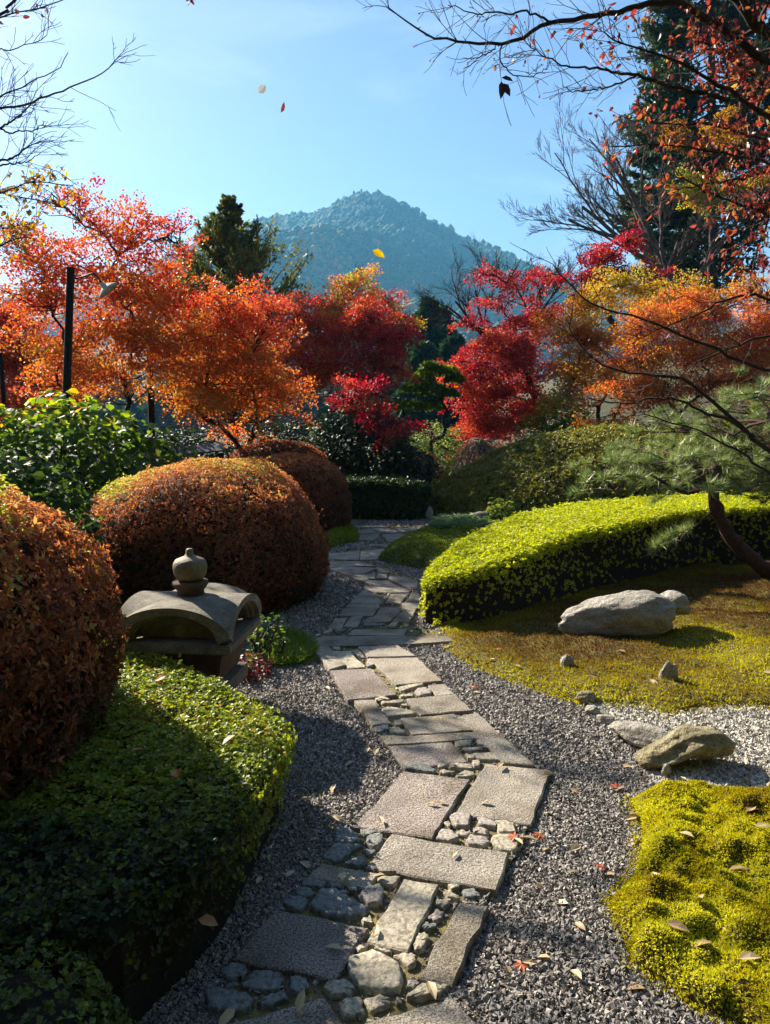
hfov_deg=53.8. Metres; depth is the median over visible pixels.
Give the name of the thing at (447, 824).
cobble
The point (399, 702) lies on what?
cobble
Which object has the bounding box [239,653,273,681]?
shrub
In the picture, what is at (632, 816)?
fallen leaf
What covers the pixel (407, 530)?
paving slab
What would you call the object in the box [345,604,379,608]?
paving slab
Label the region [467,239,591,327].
bare tree
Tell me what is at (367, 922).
cobble
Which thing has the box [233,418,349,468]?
camellia shrub
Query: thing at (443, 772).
cobble
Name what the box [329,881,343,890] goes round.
cobble
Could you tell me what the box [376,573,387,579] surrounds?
paving slab
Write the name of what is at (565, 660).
rock
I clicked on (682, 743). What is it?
rock
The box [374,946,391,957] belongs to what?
cobble
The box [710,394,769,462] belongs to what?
hill shrub
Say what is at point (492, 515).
shrub
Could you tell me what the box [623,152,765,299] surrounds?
bare tree
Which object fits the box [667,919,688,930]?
fallen leaf
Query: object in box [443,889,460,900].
cobble
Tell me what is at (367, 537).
paving slab
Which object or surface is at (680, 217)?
cedar tree
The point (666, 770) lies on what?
rock
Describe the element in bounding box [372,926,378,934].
fallen leaf
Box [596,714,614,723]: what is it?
rock
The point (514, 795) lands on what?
paving slab
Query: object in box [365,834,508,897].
paving slab
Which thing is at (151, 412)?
lamp post
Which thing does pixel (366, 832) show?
cobble
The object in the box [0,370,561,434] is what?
woods
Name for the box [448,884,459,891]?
cobble
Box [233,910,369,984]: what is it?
paving slab
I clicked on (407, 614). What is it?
paving slab
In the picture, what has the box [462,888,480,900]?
cobble
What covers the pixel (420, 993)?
cobble
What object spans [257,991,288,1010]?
cobble
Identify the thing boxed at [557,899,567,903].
fallen leaf
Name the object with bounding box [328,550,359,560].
paving slab
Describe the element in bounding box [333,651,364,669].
paving slab
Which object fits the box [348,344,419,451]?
conifer tree
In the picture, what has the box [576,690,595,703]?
rock
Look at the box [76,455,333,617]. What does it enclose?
azalea bush
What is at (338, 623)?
paving slab
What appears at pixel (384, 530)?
paving slab
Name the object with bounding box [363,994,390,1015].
cobble
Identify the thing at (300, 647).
grass
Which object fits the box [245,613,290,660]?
shrub
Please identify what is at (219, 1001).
cobble
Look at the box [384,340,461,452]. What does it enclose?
conifer tree
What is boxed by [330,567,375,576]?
paving slab
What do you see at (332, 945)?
fallen leaf
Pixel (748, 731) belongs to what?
white gravel
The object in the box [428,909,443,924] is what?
cobble
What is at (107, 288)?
lamp post
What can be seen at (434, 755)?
paving slab
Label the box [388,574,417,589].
paving slab
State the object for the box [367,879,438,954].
paving slab
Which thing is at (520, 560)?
clipped hedge
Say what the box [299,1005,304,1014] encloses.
fallen leaf
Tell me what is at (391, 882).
cobble
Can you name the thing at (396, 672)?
paving slab
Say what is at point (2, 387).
lamp post
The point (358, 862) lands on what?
cobble
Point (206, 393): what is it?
maple tree
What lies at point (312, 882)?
cobble
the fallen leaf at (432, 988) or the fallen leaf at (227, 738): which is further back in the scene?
the fallen leaf at (227, 738)
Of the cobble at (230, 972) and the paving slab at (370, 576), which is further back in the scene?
the paving slab at (370, 576)
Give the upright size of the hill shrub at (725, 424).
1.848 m
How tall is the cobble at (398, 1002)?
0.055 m
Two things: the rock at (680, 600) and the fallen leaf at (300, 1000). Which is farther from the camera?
the rock at (680, 600)
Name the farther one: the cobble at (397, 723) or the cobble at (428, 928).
the cobble at (397, 723)
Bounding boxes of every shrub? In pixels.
[0,388,198,528]
[0,446,107,572]
[110,426,247,465]
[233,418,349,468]
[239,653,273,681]
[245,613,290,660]
[301,395,415,475]
[380,444,440,486]
[400,419,466,478]
[401,451,443,478]
[444,438,500,475]
[484,497,514,521]
[513,393,598,440]
[545,415,596,433]
[575,414,667,430]
[657,415,768,475]
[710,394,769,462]
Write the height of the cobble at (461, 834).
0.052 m
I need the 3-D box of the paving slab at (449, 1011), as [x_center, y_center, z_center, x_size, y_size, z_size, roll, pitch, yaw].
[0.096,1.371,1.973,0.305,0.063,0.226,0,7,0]
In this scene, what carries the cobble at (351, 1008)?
on the gravel ground at (681, 1012)
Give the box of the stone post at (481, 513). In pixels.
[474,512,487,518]
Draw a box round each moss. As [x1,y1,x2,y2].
[321,523,358,547]
[378,522,494,567]
[433,625,769,720]
[438,556,769,713]
[598,791,742,1023]
[609,779,769,1023]
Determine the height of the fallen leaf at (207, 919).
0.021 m
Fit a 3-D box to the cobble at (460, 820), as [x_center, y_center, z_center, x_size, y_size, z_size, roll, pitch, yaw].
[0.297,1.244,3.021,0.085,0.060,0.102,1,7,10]
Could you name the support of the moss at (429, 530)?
on the moss knoll
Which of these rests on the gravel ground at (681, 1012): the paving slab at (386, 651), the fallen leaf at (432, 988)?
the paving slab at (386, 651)
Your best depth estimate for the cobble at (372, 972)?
2.16 m
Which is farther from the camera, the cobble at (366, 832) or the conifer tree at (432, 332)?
the conifer tree at (432, 332)
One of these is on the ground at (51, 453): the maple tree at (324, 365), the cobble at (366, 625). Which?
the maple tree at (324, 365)
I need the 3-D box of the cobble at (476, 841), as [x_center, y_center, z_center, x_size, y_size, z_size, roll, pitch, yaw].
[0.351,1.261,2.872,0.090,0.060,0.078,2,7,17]
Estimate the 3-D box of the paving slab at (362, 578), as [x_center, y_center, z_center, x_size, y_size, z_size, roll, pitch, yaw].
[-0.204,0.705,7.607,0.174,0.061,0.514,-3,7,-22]
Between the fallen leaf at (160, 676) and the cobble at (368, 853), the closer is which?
the cobble at (368, 853)
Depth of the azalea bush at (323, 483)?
10.48 m
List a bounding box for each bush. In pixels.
[0,474,130,810]
[0,934,140,1023]
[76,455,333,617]
[229,438,329,464]
[256,451,352,532]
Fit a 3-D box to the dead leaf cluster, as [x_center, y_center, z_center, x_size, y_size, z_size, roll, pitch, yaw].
[0.586,-2.087,3.670,0.071,0.169,0.020,0,7,4]
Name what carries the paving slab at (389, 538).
on the gravel ground at (681, 1012)
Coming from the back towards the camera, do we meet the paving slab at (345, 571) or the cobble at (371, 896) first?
the paving slab at (345, 571)
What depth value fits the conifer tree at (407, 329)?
42.55 m
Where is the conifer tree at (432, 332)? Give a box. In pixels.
[405,294,460,451]
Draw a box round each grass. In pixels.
[246,626,319,668]
[430,511,494,528]
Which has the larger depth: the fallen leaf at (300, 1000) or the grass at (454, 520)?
the grass at (454, 520)
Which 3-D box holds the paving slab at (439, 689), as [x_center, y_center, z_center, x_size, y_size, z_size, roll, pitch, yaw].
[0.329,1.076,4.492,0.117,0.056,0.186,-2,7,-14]
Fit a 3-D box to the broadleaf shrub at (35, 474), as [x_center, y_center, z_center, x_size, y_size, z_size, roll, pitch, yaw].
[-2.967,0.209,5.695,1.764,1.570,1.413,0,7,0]
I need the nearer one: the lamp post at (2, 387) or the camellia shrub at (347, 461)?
the lamp post at (2, 387)
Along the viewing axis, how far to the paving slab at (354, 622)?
5.95 m
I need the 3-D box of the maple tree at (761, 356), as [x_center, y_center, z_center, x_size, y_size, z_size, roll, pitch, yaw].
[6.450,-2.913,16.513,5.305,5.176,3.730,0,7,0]
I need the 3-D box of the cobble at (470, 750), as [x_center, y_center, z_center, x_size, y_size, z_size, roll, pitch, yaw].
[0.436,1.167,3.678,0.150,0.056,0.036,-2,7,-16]
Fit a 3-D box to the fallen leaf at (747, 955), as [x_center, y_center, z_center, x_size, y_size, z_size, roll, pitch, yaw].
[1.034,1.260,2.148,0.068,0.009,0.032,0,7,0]
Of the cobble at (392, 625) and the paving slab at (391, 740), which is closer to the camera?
the paving slab at (391, 740)
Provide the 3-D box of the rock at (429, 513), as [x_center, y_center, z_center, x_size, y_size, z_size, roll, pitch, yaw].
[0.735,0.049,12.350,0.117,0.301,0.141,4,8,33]
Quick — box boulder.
[558,590,677,636]
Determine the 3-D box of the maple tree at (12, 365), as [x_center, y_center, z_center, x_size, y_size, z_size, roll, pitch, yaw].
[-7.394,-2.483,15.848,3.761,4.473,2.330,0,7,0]
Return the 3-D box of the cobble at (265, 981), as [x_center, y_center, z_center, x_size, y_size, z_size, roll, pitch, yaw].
[-0.350,1.348,2.158,0.119,0.055,0.075,0,7,0]
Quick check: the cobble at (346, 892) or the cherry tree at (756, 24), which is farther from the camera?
the cherry tree at (756, 24)
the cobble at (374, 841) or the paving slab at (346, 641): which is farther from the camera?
the paving slab at (346, 641)
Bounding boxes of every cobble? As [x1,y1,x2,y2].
[204,987,253,1017]
[220,962,247,982]
[240,970,282,992]
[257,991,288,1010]
[283,895,307,913]
[289,975,308,997]
[295,887,314,899]
[301,875,326,890]
[309,887,369,921]
[322,843,362,864]
[323,628,332,634]
[323,978,357,1000]
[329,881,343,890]
[332,646,339,650]
[334,628,346,633]
[334,824,362,843]
[339,997,364,1021]
[340,890,348,895]
[344,856,366,869]
[347,949,402,996]
[348,885,356,894]
[351,649,364,658]
[355,942,368,953]
[358,883,383,908]
[360,828,377,837]
[361,915,373,927]
[362,623,386,627]
[362,849,375,857]
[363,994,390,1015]
[365,832,382,849]
[367,659,373,668]
[373,724,388,733]
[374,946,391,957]
[375,697,390,702]
[377,876,400,888]
[381,699,403,705]
[382,707,416,718]
[387,622,398,628]
[389,727,405,735]
[393,952,416,970]
[394,720,402,727]
[394,997,402,1007]
[395,682,423,691]
[399,693,413,698]
[406,763,435,774]
[406,980,419,990]
[406,982,448,1002]
[412,932,428,954]
[414,687,431,696]
[421,922,436,933]
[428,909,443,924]
[435,898,449,910]
[436,829,458,843]
[437,763,446,770]
[440,769,455,775]
[443,821,450,829]
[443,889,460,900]
[446,763,472,771]
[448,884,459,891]
[449,812,470,829]
[454,739,472,748]
[456,770,474,779]
[457,830,472,838]
[461,746,487,753]
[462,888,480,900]
[465,753,474,761]
[465,834,489,848]
[472,760,479,769]
[473,752,499,762]
[473,827,488,836]
[476,739,482,746]
[477,817,496,829]
[491,834,518,857]
[495,820,515,833]
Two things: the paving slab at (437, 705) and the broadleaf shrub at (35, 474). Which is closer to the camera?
the paving slab at (437, 705)
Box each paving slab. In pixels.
[229,998,341,1023]
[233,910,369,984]
[308,864,378,891]
[314,636,452,647]
[316,646,345,673]
[327,618,346,630]
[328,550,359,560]
[329,561,374,567]
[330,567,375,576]
[330,668,396,704]
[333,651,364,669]
[337,608,377,617]
[343,616,362,629]
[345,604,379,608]
[348,574,372,584]
[348,629,406,635]
[349,590,383,604]
[353,771,469,841]
[354,700,390,731]
[355,525,391,528]
[358,528,377,533]
[358,645,415,659]
[359,534,379,541]
[360,549,383,560]
[363,585,410,593]
[364,607,400,623]
[365,574,375,579]
[365,580,405,589]
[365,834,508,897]
[365,998,475,1023]
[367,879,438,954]
[368,544,387,547]
[369,657,441,687]
[372,528,399,533]
[376,567,389,573]
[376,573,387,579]
[379,732,477,746]
[381,533,402,542]
[384,593,408,604]
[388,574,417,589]
[388,742,467,771]
[392,602,419,623]
[395,527,420,532]
[400,714,472,735]
[406,694,471,716]
[407,592,420,602]
[418,903,488,989]
[428,684,452,695]
[456,764,549,831]
[458,713,534,767]
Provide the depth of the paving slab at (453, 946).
2.29 m
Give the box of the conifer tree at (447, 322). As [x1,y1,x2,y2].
[439,304,463,336]
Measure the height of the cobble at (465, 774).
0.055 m
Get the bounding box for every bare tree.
[0,0,153,185]
[414,231,497,336]
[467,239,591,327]
[497,83,678,291]
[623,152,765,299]
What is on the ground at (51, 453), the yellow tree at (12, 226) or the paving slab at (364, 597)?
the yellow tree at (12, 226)
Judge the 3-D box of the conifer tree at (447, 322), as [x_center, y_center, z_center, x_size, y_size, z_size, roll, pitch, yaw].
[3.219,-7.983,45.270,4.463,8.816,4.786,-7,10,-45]
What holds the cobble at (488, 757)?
on the gravel ground at (681, 1012)
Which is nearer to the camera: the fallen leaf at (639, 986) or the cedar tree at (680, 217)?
the fallen leaf at (639, 986)
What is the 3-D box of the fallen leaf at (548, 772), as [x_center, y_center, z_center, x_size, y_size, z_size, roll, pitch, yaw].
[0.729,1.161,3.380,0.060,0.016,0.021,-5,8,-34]
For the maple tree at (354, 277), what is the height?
5.262 m
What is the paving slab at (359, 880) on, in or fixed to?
on the gravel ground at (681, 1012)
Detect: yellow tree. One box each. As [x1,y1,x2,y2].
[0,157,86,263]
[657,104,769,296]
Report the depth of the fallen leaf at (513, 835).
2.87 m
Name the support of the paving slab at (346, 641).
on the gravel ground at (681, 1012)
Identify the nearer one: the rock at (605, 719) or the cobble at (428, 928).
the cobble at (428, 928)
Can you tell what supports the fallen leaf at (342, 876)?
on the paving slab at (359, 880)
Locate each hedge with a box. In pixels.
[0,640,298,1023]
[342,473,431,520]
[418,490,769,624]
[427,421,769,518]
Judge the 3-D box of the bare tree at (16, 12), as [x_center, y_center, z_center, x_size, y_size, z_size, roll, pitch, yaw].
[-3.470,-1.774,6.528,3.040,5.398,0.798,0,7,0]
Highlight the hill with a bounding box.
[449,326,769,462]
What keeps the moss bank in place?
on the ground at (51, 453)
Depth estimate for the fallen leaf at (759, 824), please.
2.83 m
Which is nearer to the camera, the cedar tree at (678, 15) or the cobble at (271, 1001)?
the cobble at (271, 1001)
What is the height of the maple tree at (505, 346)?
5.549 m
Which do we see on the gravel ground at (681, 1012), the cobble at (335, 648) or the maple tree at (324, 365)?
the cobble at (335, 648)
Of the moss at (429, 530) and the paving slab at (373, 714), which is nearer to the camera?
the paving slab at (373, 714)
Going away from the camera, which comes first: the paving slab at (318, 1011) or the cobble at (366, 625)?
the paving slab at (318, 1011)
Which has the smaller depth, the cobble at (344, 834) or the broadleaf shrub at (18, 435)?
the cobble at (344, 834)
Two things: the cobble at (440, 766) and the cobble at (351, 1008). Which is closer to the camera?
the cobble at (351, 1008)
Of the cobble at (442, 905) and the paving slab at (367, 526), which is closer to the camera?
the cobble at (442, 905)
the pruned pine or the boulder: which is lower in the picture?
the boulder
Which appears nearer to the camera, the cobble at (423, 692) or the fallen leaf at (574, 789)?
the fallen leaf at (574, 789)
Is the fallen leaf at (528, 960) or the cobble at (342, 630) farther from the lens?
the cobble at (342, 630)
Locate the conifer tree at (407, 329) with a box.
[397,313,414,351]
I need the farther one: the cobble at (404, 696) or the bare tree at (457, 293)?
the bare tree at (457, 293)
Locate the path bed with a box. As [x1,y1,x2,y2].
[192,524,544,1023]
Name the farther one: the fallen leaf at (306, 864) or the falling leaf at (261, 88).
the falling leaf at (261, 88)
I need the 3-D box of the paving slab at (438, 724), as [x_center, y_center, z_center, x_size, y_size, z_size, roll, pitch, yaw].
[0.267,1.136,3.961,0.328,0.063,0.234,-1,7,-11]
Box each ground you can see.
[13,427,464,487]
[99,514,728,1023]
[606,709,767,786]
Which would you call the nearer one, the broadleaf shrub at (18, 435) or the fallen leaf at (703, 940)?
the fallen leaf at (703, 940)
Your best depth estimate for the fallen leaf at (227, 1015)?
2.00 m
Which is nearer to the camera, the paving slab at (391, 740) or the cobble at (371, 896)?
the cobble at (371, 896)
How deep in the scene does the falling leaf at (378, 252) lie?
3.29 m
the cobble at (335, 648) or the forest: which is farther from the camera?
the forest
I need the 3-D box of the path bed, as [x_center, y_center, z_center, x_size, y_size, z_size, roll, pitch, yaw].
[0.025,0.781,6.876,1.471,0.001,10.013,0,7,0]
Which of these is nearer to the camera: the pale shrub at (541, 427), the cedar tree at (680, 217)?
the pale shrub at (541, 427)
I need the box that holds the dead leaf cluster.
[499,65,512,98]
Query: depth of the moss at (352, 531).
10.13 m
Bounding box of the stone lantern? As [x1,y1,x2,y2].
[111,548,261,698]
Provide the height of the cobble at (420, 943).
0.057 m
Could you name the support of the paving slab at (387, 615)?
on the gravel ground at (681, 1012)
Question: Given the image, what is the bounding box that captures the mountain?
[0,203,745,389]
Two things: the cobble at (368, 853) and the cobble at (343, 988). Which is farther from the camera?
the cobble at (368, 853)
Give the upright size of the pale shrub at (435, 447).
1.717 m
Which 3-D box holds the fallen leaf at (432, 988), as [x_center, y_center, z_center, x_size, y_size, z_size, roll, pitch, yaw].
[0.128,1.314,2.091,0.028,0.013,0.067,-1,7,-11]
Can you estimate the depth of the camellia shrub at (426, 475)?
14.25 m
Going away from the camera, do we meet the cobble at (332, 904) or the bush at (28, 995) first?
the bush at (28, 995)
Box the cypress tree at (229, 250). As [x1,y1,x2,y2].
[140,193,315,451]
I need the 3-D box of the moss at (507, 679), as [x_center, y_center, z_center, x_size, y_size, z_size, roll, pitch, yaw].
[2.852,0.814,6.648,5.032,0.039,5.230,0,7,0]
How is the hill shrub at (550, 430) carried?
on the hill
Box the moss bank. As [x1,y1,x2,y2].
[442,558,769,713]
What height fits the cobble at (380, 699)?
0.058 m
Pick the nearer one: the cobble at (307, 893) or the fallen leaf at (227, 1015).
the fallen leaf at (227, 1015)
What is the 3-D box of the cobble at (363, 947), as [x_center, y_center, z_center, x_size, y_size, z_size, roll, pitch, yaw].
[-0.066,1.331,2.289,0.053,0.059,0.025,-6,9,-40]
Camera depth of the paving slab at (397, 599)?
6.80 m
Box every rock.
[426,506,432,520]
[560,654,573,666]
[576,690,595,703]
[585,705,600,714]
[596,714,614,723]
[607,720,667,747]
[634,723,737,768]
[659,661,677,679]
[660,590,691,614]
[661,764,671,776]
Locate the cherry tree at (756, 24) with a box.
[356,0,769,505]
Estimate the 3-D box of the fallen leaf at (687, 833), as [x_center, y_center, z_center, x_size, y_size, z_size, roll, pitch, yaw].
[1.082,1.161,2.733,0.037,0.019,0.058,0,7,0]
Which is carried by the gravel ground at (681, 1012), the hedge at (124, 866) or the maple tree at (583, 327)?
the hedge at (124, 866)
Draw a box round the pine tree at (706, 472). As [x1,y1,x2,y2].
[564,363,769,578]
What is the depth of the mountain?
787.67 m
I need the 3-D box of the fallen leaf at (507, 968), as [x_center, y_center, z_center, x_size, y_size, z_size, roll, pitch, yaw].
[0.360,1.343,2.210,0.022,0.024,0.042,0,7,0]
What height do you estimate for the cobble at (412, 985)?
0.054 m
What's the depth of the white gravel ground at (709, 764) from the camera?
3.48 m
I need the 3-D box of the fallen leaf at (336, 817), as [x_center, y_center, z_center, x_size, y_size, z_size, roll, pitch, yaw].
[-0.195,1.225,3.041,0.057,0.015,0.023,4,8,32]
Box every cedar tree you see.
[611,95,715,303]
[615,0,769,304]
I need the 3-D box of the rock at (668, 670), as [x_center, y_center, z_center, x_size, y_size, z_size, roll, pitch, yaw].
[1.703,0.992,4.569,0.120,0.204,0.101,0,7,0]
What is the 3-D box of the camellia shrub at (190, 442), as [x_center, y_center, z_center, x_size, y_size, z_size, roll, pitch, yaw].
[-3.908,-0.858,14.582,3.185,1.566,1.788,0,7,0]
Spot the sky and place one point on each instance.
(361, 111)
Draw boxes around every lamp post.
[0,353,7,433]
[59,267,117,498]
[146,323,180,460]
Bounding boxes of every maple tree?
[0,172,233,467]
[0,288,123,462]
[131,271,321,452]
[260,288,436,465]
[300,262,427,468]
[436,253,569,464]
[528,259,681,425]
[557,225,676,331]
[570,266,769,436]
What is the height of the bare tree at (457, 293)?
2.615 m
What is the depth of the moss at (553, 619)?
5.36 m
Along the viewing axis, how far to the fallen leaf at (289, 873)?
2.67 m
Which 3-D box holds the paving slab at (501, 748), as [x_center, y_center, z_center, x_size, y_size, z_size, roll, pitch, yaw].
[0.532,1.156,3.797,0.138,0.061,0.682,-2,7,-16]
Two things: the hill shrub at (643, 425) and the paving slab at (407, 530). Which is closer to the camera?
the paving slab at (407, 530)
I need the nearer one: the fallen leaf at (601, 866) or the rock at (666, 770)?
the fallen leaf at (601, 866)
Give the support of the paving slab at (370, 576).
on the gravel ground at (681, 1012)
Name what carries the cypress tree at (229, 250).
on the ground at (51, 453)
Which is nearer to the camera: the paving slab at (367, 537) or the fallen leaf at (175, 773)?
the fallen leaf at (175, 773)
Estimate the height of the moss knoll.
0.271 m
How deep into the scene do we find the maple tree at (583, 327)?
17.42 m
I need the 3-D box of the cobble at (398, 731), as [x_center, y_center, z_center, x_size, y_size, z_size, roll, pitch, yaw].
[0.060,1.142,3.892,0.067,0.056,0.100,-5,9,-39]
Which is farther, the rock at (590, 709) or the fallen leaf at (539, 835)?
the rock at (590, 709)
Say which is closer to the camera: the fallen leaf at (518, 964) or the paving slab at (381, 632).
the fallen leaf at (518, 964)
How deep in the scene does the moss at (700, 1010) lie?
2.40 m
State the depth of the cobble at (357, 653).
5.18 m
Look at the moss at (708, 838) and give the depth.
2.48 m
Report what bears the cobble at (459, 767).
on the gravel ground at (681, 1012)
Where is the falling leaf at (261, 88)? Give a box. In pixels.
[258,85,265,92]
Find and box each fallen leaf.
[155,673,164,680]
[170,767,181,776]
[198,914,217,925]
[218,1008,234,1023]
[223,735,234,743]
[256,876,262,882]
[286,870,293,876]
[295,989,305,1011]
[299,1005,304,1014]
[300,861,310,867]
[325,943,341,948]
[332,814,341,820]
[339,873,345,880]
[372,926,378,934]
[426,981,437,999]
[505,964,511,974]
[508,831,517,840]
[513,960,528,974]
[522,958,536,963]
[533,832,543,839]
[543,770,552,774]
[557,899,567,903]
[570,787,579,792]
[570,843,579,850]
[570,969,581,978]
[575,921,584,929]
[592,863,605,869]
[625,813,638,819]
[627,984,645,989]
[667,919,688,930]
[680,831,692,836]
[694,939,710,946]
[730,866,749,869]
[739,952,760,959]
[755,822,769,826]
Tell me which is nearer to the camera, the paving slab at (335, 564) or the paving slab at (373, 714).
the paving slab at (373, 714)
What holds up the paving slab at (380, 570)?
on the gravel ground at (681, 1012)
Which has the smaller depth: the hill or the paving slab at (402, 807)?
the paving slab at (402, 807)
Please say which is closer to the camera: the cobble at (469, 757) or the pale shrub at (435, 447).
the cobble at (469, 757)
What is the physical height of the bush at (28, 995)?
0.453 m
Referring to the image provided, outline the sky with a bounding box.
[0,0,769,322]
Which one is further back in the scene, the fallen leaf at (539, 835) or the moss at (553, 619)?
the moss at (553, 619)
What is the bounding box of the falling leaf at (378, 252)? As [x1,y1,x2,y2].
[373,249,384,257]
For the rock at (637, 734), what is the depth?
3.74 m
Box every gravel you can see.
[588,700,769,787]
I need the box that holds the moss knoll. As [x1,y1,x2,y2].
[379,527,475,568]
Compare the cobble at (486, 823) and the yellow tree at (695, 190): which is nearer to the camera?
the cobble at (486, 823)
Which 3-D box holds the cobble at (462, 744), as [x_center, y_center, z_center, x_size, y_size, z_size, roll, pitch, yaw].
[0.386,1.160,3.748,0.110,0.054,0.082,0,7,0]
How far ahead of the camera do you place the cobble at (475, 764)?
3.50 m
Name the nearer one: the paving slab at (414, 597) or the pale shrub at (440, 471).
the paving slab at (414, 597)
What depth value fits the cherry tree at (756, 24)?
3.70 m
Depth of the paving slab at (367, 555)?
9.05 m
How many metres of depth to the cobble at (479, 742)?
3.74 m
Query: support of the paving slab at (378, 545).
on the gravel ground at (681, 1012)
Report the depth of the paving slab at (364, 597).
6.76 m
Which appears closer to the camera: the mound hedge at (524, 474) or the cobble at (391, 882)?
the cobble at (391, 882)
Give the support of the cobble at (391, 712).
on the gravel ground at (681, 1012)
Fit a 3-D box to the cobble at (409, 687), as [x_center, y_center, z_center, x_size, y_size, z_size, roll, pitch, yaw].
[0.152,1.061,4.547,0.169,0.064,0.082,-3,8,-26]
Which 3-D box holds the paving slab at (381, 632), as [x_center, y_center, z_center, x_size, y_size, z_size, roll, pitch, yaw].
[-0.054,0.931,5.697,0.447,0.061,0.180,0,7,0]
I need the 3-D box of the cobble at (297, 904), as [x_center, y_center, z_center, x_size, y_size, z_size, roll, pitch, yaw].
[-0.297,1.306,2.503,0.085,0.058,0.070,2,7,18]
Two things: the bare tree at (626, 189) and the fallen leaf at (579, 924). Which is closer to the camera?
the fallen leaf at (579, 924)
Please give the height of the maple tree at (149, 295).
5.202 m
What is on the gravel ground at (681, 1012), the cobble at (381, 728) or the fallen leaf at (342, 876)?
the cobble at (381, 728)
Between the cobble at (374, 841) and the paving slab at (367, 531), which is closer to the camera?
the cobble at (374, 841)
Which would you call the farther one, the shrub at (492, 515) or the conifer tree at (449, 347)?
the conifer tree at (449, 347)
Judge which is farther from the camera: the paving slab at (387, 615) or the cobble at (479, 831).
the paving slab at (387, 615)
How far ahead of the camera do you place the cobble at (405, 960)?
2.23 m
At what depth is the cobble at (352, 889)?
2.56 m
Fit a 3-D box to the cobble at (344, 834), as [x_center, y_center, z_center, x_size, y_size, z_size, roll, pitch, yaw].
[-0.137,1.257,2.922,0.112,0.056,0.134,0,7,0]
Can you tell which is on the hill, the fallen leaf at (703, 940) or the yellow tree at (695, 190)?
the yellow tree at (695, 190)
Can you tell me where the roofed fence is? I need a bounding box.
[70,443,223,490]
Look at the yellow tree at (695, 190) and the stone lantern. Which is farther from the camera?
the yellow tree at (695, 190)
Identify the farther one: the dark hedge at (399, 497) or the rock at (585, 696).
the dark hedge at (399, 497)
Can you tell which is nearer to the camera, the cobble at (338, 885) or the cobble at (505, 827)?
the cobble at (338, 885)
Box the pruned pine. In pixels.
[391,359,466,472]
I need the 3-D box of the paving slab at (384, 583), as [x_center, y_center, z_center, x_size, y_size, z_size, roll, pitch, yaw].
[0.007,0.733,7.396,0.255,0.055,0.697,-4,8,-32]
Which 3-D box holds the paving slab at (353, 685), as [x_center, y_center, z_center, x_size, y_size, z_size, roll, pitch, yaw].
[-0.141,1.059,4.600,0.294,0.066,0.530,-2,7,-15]
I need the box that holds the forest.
[146,189,635,389]
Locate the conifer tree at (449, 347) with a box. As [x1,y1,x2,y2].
[417,331,484,452]
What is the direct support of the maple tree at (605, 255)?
on the hill
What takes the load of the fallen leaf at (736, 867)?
on the moss at (708, 838)
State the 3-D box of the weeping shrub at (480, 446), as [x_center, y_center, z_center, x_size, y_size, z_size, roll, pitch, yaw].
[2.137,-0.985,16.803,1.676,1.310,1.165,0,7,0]
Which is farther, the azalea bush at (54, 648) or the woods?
the woods
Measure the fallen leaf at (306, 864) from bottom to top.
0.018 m
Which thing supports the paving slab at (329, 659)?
on the gravel ground at (681, 1012)
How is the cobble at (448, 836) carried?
on the gravel ground at (681, 1012)
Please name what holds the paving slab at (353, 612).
on the gravel ground at (681, 1012)
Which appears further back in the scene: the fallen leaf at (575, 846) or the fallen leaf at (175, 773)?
the fallen leaf at (575, 846)
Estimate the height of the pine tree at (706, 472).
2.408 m
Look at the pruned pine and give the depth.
16.84 m
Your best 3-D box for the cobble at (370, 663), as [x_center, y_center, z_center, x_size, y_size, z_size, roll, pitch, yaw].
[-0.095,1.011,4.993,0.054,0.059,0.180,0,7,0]
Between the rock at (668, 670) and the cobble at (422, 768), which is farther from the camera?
the rock at (668, 670)
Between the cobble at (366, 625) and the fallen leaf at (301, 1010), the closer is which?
the fallen leaf at (301, 1010)

